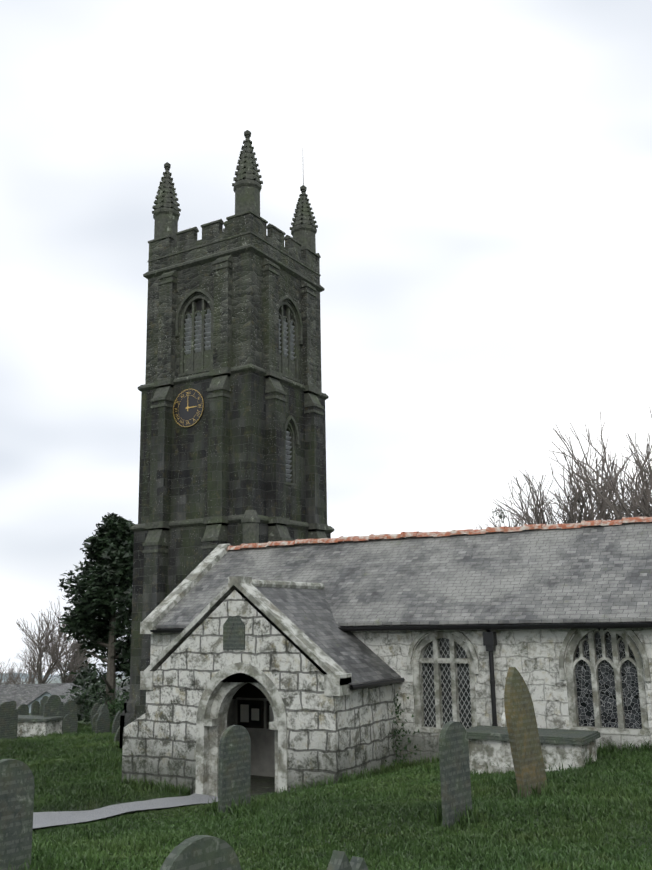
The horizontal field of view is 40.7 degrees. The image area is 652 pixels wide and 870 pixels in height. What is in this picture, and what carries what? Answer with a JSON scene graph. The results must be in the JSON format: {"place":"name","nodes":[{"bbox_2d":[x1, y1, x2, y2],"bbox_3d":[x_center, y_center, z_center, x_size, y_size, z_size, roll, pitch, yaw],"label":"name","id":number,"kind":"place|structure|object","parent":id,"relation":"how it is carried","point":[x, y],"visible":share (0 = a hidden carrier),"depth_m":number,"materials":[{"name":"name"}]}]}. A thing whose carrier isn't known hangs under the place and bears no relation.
{"place":"outdoors","nodes":[
{"label":"outdoors","id":0,"kind":"place"},
{"bbox_2d":[0,672,54,680],"bbox_3d":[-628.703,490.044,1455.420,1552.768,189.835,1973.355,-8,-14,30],"label":"distant hills","id":1,"kind":"structure","parent":0,"point":[20,676],"depth_m":1464.93,"materials":[{"name":"grey"}]},
{"bbox_2d":[0,0,651,674],"label":"sky","id":2,"kind":"structure","parent":0,"point":[477,174],"materials":[{"name":"white"}]},
{"bbox_2d":[0,671,651,869],"bbox_3d":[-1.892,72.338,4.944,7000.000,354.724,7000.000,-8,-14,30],"label":"terrain","id":3,"kind":"structure","parent":0,"point":[57,680],"depth_m":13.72,"materials":[{"name":"green plant"}]},
{"bbox_2d":[0,702,17,739],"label":"headstone","id":4,"kind":"object","parent":3,"relation":"on","point":[8,720],"visible":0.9,"depth_m":34.45,"materials":[{"name":"stone"}]},
{"bbox_2d":[0,660,17,684],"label":"bare tree","id":5,"kind":"object","parent":3,"relation":"on","point":[6,674],"visible":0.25,"depth_m":108.85,"materials":[{"name":"brown plant"}]},
{"bbox_2d":[0,759,34,869],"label":"headstone","id":6,"kind":"object","parent":3,"relation":"on","point":[17,786],"visible":1,"depth_m":9.28,"materials":[{"name":"stone"}]},
{"bbox_2d":[15,709,24,714],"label":"headstone","id":7,"kind":"object","parent":3,"relation":"on","point":[21,712],"visible":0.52,"depth_m":42.52,"materials":[{"name":"stone"}]},
{"bbox_2d":[18,704,28,714],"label":"headstone","id":8,"kind":"object","parent":3,"relation":"on","point":[24,708],"visible":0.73,"depth_m":44.55,"materials":[{"name":"stone"}]},
{"bbox_2d":[0,655,52,684],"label":"bare tree","id":9,"kind":"object","parent":3,"relation":"on","point":[30,679],"visible":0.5,"depth_m":101.75,"materials":[{"name":"brown plant"}]},
{"bbox_2d":[31,701,39,715],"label":"headstone","id":10,"kind":"object","parent":3,"relation":"on","point":[35,706],"visible":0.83,"depth_m":51.67,"materials":[{"name":"stone"}]},
{"bbox_2d":[17,715,63,736],"bbox_3d":[-12.241,12.186,36.345,2.600,1.028,1.200,-6,-13,22],"label":"chest tomb","id":11,"kind":"object","parent":3,"relation":"on","point":[30,725],"visible":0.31,"depth_m":35.80,"materials":[{"name":"stone"}]},
{"bbox_2d":[39,696,47,715],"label":"headstone","id":12,"kind":"object","parent":3,"relation":"on","point":[43,700],"visible":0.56,"depth_m":51.77,"materials":[{"name":"stone"}]},
{"bbox_2d":[16,598,88,683],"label":"bare tree","id":13,"kind":"object","parent":3,"relation":"on","point":[40,655],"visible":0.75,"depth_m":87.31,"materials":[{"name":"brown plant"}]},
{"bbox_2d":[43,695,63,727],"bbox_3d":[-11.386,11.850,36.696,0.852,1.969,0.100,10,-16,-43],"label":"headstone","id":14,"kind":"object","parent":3,"relation":"on","point":[53,705],"visible":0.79,"depth_m":36.76,"materials":[{"name":"stone"}]},
{"bbox_2d":[28,683,92,712],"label":"cottage gable","id":15,"kind":"structure","parent":3,"relation":"on","point":[59,690],"depth_m":64.63,"materials":[{"name":"stone"}]},
{"bbox_2d":[29,628,96,682],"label":"bare tree","id":16,"kind":"object","parent":3,"relation":"on","point":[73,667],"visible":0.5,"depth_m":92.42,"materials":[{"name":"brown plant"}]},
{"bbox_2d":[0,682,129,708],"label":"house roof","id":17,"kind":"structure","parent":3,"relation":"on","point":[20,694],"depth_m":72.37,"materials":[{"name":"stone"}]},
{"bbox_2d":[62,713,77,733],"bbox_3d":[-10.537,12.104,36.216,0.615,1.229,0.100,9,-16,-40],"label":"headstone","id":18,"kind":"object","parent":3,"relation":"on","point":[70,722],"visible":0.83,"depth_m":36.22,"materials":[{"name":"stone"}]},
{"bbox_2d":[63,701,76,716],"bbox_3d":[-11.997,13.238,41.164,0.100,1.562,0.835,-10,-15,38],"label":"headstone","id":19,"kind":"object","parent":3,"relation":"on","point":[69,707],"visible":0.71,"depth_m":41.20,"materials":[{"name":"stone"}]},
{"bbox_2d":[59,641,91,681],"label":"shrub","id":20,"kind":"object","parent":3,"relation":"on","point":[77,664],"visible":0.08,"depth_m":98.02,"materials":[{"name":"green plant"}]},
{"bbox_2d":[73,696,83,719],"bbox_3d":[-13.138,14.658,46.615,0.627,1.606,0.100,10,-16,-42],"label":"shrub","id":21,"kind":"object","parent":3,"relation":"on","point":[78,708],"visible":0.19,"depth_m":46.64,"materials":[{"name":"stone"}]},
{"bbox_2d":[64,685,118,718],"bbox_3d":[-13.190,15.222,49.885,3.421,2.480,3.612,6,-14,-30],"label":"bush","id":22,"kind":"object","parent":3,"relation":"on","point":[89,691],"visible":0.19,"depth_m":49.55,"materials":[{"name":"green plant"}]},
{"bbox_2d":[57,512,133,723],"bbox_3d":[-10.531,9.336,44.637,6.257,11.043,5.280,-8,-14,30],"label":"yew tree","id":23,"kind":"object","parent":3,"relation":"on","point":[97,619],"visible":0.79,"depth_m":44.03,"materials":[{"name":"green plant"}]},
{"bbox_2d":[91,703,99,724],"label":"headstone","id":24,"kind":"object","parent":3,"relation":"on","point":[94,709],"visible":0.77,"depth_m":41.40,"materials":[{"name":"stone"}]},
{"bbox_2d":[92,713,98,731],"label":"headstone","id":25,"kind":"object","parent":3,"relation":"on","point":[95,718],"visible":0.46,"depth_m":37.55,"materials":[{"name":"stone"}]},
{"bbox_2d":[95,712,109,732],"bbox_3d":[-9.427,12.347,37.138,0.100,1.220,0.755,-8,-14,31],"label":"headstone","id":26,"kind":"object","parent":3,"relation":"on","point":[102,723],"visible":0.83,"depth_m":37.11,"materials":[{"name":"stone"}]},
{"bbox_2d":[99,703,108,717],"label":"headstone","id":27,"kind":"object","parent":3,"relation":"on","point":[104,708],"visible":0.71,"depth_m":37.88,"materials":[{"name":"stone"}]},
{"bbox_2d":[86,677,128,703],"bbox_3d":[-15.507,18.070,61.713,3.373,2.781,3.410,-8,-14,30],"label":"bush","id":28,"kind":"object","parent":3,"relation":"on","point":[119,684],"visible":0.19,"depth_m":61.65,"materials":[{"name":"green plant"}]},
{"bbox_2d":[97,694,128,721],"bbox_3d":[-9.650,13.259,41.824,2.595,1.926,2.800,-8,-14,30],"label":"bush","id":29,"kind":"object","parent":3,"relation":"on","point":[119,704],"visible":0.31,"depth_m":41.71,"materials":[{"name":"green plant"}]},
{"bbox_2d":[112,711,121,733],"bbox_3d":[-8.367,11.828,35.524,0.100,1.308,0.647,-9,-14,34],"label":"headstone","id":30,"kind":"object","parent":3,"relation":"on","point":[116,724],"visible":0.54,"depth_m":35.41,"materials":[{"name":"stone"}]},
{"bbox_2d":[114,725,119,742],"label":"headstone","id":31,"kind":"object","parent":3,"relation":"on","point":[117,736],"visible":0.17,"depth_m":31.39,"materials":[{"name":"stone"}]},
{"bbox_2d":[33,793,217,828],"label":"footpath","id":32,"kind":"structure","parent":3,"relation":"on","point":[43,819],"depth_m":15.47,"materials":[{"name":"grey concrete"}]},
{"bbox_2d":[160,835,240,869],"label":"headstone","id":33,"kind":"object","parent":3,"relation":"on","point":[201,852],"visible":1,"depth_m":6.03,"materials":[{"name":"stone"}]},
{"bbox_2d":[119,130,333,748],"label":"tower","id":34,"kind":"structure","parent":3,"relation":"on","point":[233,337],"depth_m":30.85,"materials":[{"name":"stone"}]},
{"bbox_2d":[173,389,204,426],"bbox_3d":[-4.805,-0.946,30.726,1.360,1.360,0.080,-8,-14,30],"label":"tower clock","id":35,"kind":"object","parent":34,"relation":"attached to","point":[188,408],"visible":1,"depth_m":30.70,"materials":[{"name":"black metal"}]},
{"bbox_2d":[218,725,250,813],"bbox_3d":[-1.409,5.310,13.558,0.080,1.605,0.642,-10,-15,38],"label":"headstone","id":36,"kind":"object","parent":3,"relation":"on","point":[234,777],"visible":0.85,"depth_m":13.55,"materials":[{"name":"stone"}]},
{"bbox_2d":[327,850,367,869],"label":"headstone","id":37,"kind":"object","parent":3,"relation":"on","point":[339,860],"visible":1,"depth_m":5.66,"materials":[{"name":"stone"}]},
{"bbox_2d":[122,510,651,796],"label":"church building","id":38,"kind":"structure","parent":3,"relation":"on","point":[310,659],"depth_m":18.46,"materials":[{"name":"stone"}]},
{"bbox_2d":[383,693,425,765],"bbox_3d":[1.678,6.217,18.533,1.125,1.481,0.567,0,-12,-3],"label":"climbing plant","id":39,"kind":"object","parent":38,"relation":"on","point":[395,733],"visible":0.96,"depth_m":18.59,"materials":[{"name":"green plant"}]},
{"bbox_2d":[439,721,471,828],"bbox_3d":[1.544,4.181,10.432,0.080,1.504,0.522,-12,-16,41],"label":"headstone","id":40,"kind":"object","parent":3,"relation":"on","point":[455,780],"visible":0.83,"depth_m":10.40,"materials":[{"name":"stone"}]},
{"bbox_2d":[472,507,524,528],"bbox_3d":[11.146,10.980,55.618,6.762,13.437,9.740,-8,-14,30],"label":"bare tree","id":41,"kind":"object","parent":3,"relation":"on","point":[499,524],"visible":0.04,"depth_m":57.34,"materials":[{"name":"brown plant"}]},
{"bbox_2d":[501,711,506,726],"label":"headstone","id":42,"kind":"object","parent":3,"relation":"on","point":[503,721],"visible":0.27,"depth_m":16.89,"materials":[{"name":"stone"}]},
{"bbox_2d":[504,667,547,797],"bbox_3d":[2.844,4.393,12.437,0.212,2.173,0.794,-12,-16,43],"label":"headstone","id":43,"kind":"object","parent":3,"relation":"on","point":[525,746],"visible":0.88,"depth_m":12.36,"materials":[{"name":"brown stone"}]},
{"bbox_2d":[466,725,600,773],"bbox_3d":[3.699,5.912,16.029,2.350,0.978,1.150,-8,-14,30],"label":"chest tomb","id":44,"kind":"object","parent":3,"relation":"on","point":[487,745],"visible":0.38,"depth_m":15.78,"materials":[{"name":"stone"}]},
{"bbox_2d":[492,424,629,526],"bbox_3d":[15.904,7.857,53.110,9.897,17.363,9.116,2,-12,-12],"label":"bare tree","id":45,"kind":"object","parent":3,"relation":"on","point":[582,498],"visible":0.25,"depth_m":53.94,"materials":[{"name":"brown plant"}]},
{"bbox_2d":[492,464,632,526],"bbox_3d":[14.754,9.047,51.781,11.766,15.135,8.542,-36,-37,70],"label":"bare tree","id":46,"kind":"object","parent":3,"relation":"on","point":[534,510],"visible":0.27,"depth_m":52.00,"materials":[{"name":"brown plant"}]},
{"bbox_2d":[549,407,651,519],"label":"bare tree","id":47,"kind":"object","parent":3,"relation":"on","point":[641,495],"visible":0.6,"depth_m":48.71,"materials":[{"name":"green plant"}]},
{"bbox_2d":[616,444,651,516],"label":"bare tree","id":48,"kind":"object","parent":3,"relation":"on","point":[637,483],"visible":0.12,"depth_m":50.35,"materials":[{"name":"brown plant"}]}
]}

